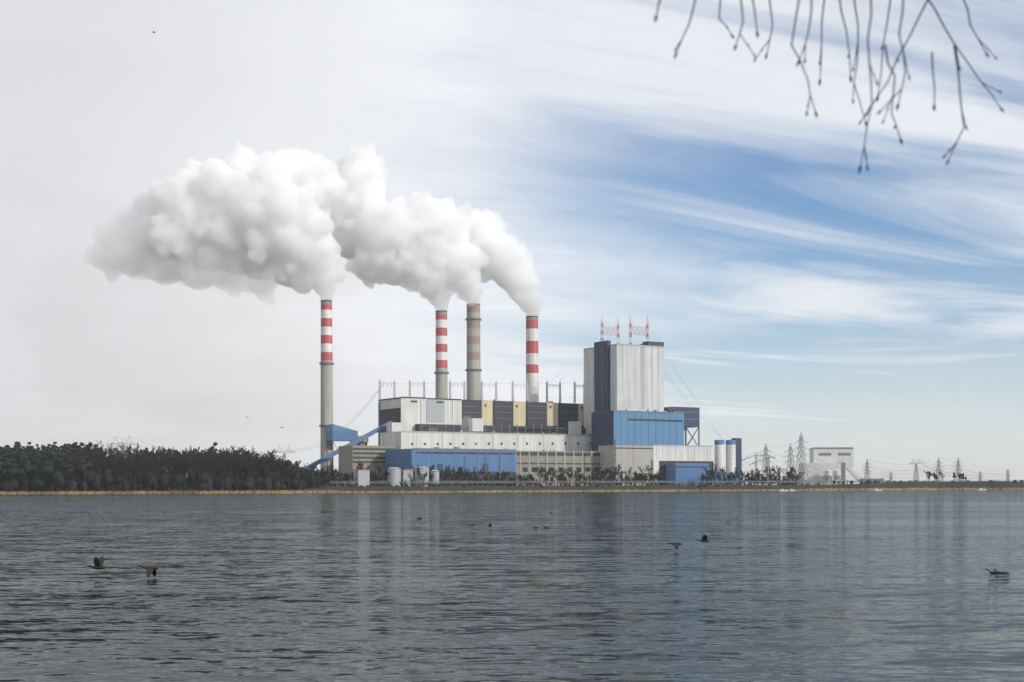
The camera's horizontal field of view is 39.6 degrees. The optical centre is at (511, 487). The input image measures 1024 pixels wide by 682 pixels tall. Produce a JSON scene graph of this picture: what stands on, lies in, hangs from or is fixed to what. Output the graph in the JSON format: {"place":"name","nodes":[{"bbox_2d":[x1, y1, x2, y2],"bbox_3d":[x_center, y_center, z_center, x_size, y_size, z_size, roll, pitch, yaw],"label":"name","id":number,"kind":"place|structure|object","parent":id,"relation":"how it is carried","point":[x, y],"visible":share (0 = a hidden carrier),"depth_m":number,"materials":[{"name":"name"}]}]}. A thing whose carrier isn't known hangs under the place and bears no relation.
{"place":"outdoors","nodes":[
{"label":"outdoors","id":0,"kind":"place"},
{"bbox_2d":[3,477,337,491],"bbox_3d":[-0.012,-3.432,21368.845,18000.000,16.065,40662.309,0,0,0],"label":"bushes","id":1,"kind":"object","parent":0,"point":[179,488],"depth_m":1229.48,"materials":[{"name":"plant"}]},
{"bbox_2d":[0,441,328,491],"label":"trees","id":2,"kind":"object","parent":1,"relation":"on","point":[14,475],"visible":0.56,"depth_m":1211.50,"materials":[{"name":"green plant"}]},
{"bbox_2d":[319,300,333,486],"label":"tall chimney","id":3,"kind":"object","parent":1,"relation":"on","point":[326,363],"visible":0.85,"depth_m":1480.15,"materials":[{"name":"concrete"}]},
{"bbox_2d":[434,310,448,398],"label":"chimney","id":4,"kind":"object","parent":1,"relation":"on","point":[441,386],"visible":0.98,"depth_m":1586.85,"materials":[{"name":"concrete"}]},
{"bbox_2d":[304,377,583,486],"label":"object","id":5,"kind":"object","parent":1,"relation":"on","point":[396,475],"visible":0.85,"depth_m":1454.98,"materials":[{"name":"metal"}]},
{"bbox_2d":[338,397,599,485],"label":"power plant old buildings","id":6,"kind":"structure","parent":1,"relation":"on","point":[415,431],"depth_m":1458.50,"materials":[{"name":"metal"}]},
{"bbox_2d":[434,343,671,451],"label":"power plant roof equipment","id":7,"kind":"object","parent":6,"relation":"on","point":[553,433],"visible":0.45,"depth_m":1490.52,"materials":[{"name":"metal"}]},
{"bbox_2d":[465,303,481,399],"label":"chimney","id":8,"kind":"object","parent":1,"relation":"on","point":[473,319],"visible":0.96,"depth_m":1607.90,"materials":[{"name":"concrete"}]},
{"bbox_2d":[0,487,1023,494],"bbox_3d":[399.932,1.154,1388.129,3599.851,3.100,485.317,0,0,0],"label":"shoreline","id":9,"kind":"structure","parent":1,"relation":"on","point":[321,491],"depth_m":1254.04,"materials":[{"name":"brown soil"}]},
{"bbox_2d":[526,316,538,401],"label":"chimney","id":10,"kind":"object","parent":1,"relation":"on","point":[532,369],"visible":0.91,"depth_m":1650.28,"materials":[{"name":"concrete"}]},
{"bbox_2d":[103,433,1010,484],"bbox_3d":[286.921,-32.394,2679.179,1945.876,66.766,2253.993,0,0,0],"label":"pylons and far plant","id":11,"kind":"object","parent":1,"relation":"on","point":[828,463],"visible":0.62,"depth_m":2050.00,"materials":[{"name":"metal"}]},
{"bbox_2d":[463,439,652,485],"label":"power plant yard poles","id":12,"kind":"object","parent":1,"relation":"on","point":[499,457],"visible":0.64,"depth_m":1361.28,"materials":[{"name":"metal"}]},
{"bbox_2d":[584,315,742,485],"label":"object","id":13,"kind":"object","parent":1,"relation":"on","point":[619,379],"visible":0.94,"depth_m":1523.66,"materials":[{"name":"metal"}]},
{"bbox_2d":[285,320,759,469],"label":"power lines","id":14,"kind":"object","parent":13,"relation":"attached to","point":[549,382],"visible":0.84,"depth_m":1580.44,"materials":[{"name":"grey metal"}]},
{"bbox_2d":[0,490,1023,681],"bbox_3d":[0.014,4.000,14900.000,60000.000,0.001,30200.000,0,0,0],"label":"lake water","id":15,"kind":"structure","parent":0,"point":[833,586],"depth_m":57.26,"materials":[{"name":"grey liquid"}]},
{"bbox_2d":[779,488,985,490],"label":"moored boats","id":16,"kind":"object","parent":15,"relation":"on","point":[874,490],"visible":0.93,"depth_m":1429.47,"materials":[{"name":"white"}]},
{"bbox_2d":[0,0,1023,484],"label":"sky","id":17,"kind":"structure","parent":0,"point":[187,196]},
{"bbox_2d":[87,31,1008,577],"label":"birds","id":18,"kind":"object","parent":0,"point":[153,569],"visible":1,"depth_m":65.02},
{"bbox_2d":[292,480,1023,490],"bbox_3d":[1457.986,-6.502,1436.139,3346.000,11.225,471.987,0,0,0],"label":"shore","id":19,"kind":"structure","parent":0,"point":[949,484],"depth_m":1401.61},
{"bbox_2d":[278,462,962,488],"bbox_3d":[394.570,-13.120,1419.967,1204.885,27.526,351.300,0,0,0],"label":"shore trees","id":20,"kind":"object","parent":19,"relation":"on","point":[446,472],"visible":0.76,"depth_m":1375.65,"materials":[{"name":"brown plant"}]},
{"bbox_2d":[280,472,1023,489],"bbox_3d":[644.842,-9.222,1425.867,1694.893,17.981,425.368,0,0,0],"label":"shore evergreen trees","id":21,"kind":"object","parent":19,"relation":"on","point":[526,482],"visible":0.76,"depth_m":1355.38,"materials":[{"name":"green plant"}]},
{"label":"bank ground","id":22,"kind":"structure","parent":0,"visible":0},
{"bbox_2d":[654,0,1003,172],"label":"tree branches","id":23,"kind":"object","parent":22,"relation":"on","point":[955,47],"visible":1,"depth_m":2.95,"materials":[{"name":"brown plant"}]}
]}

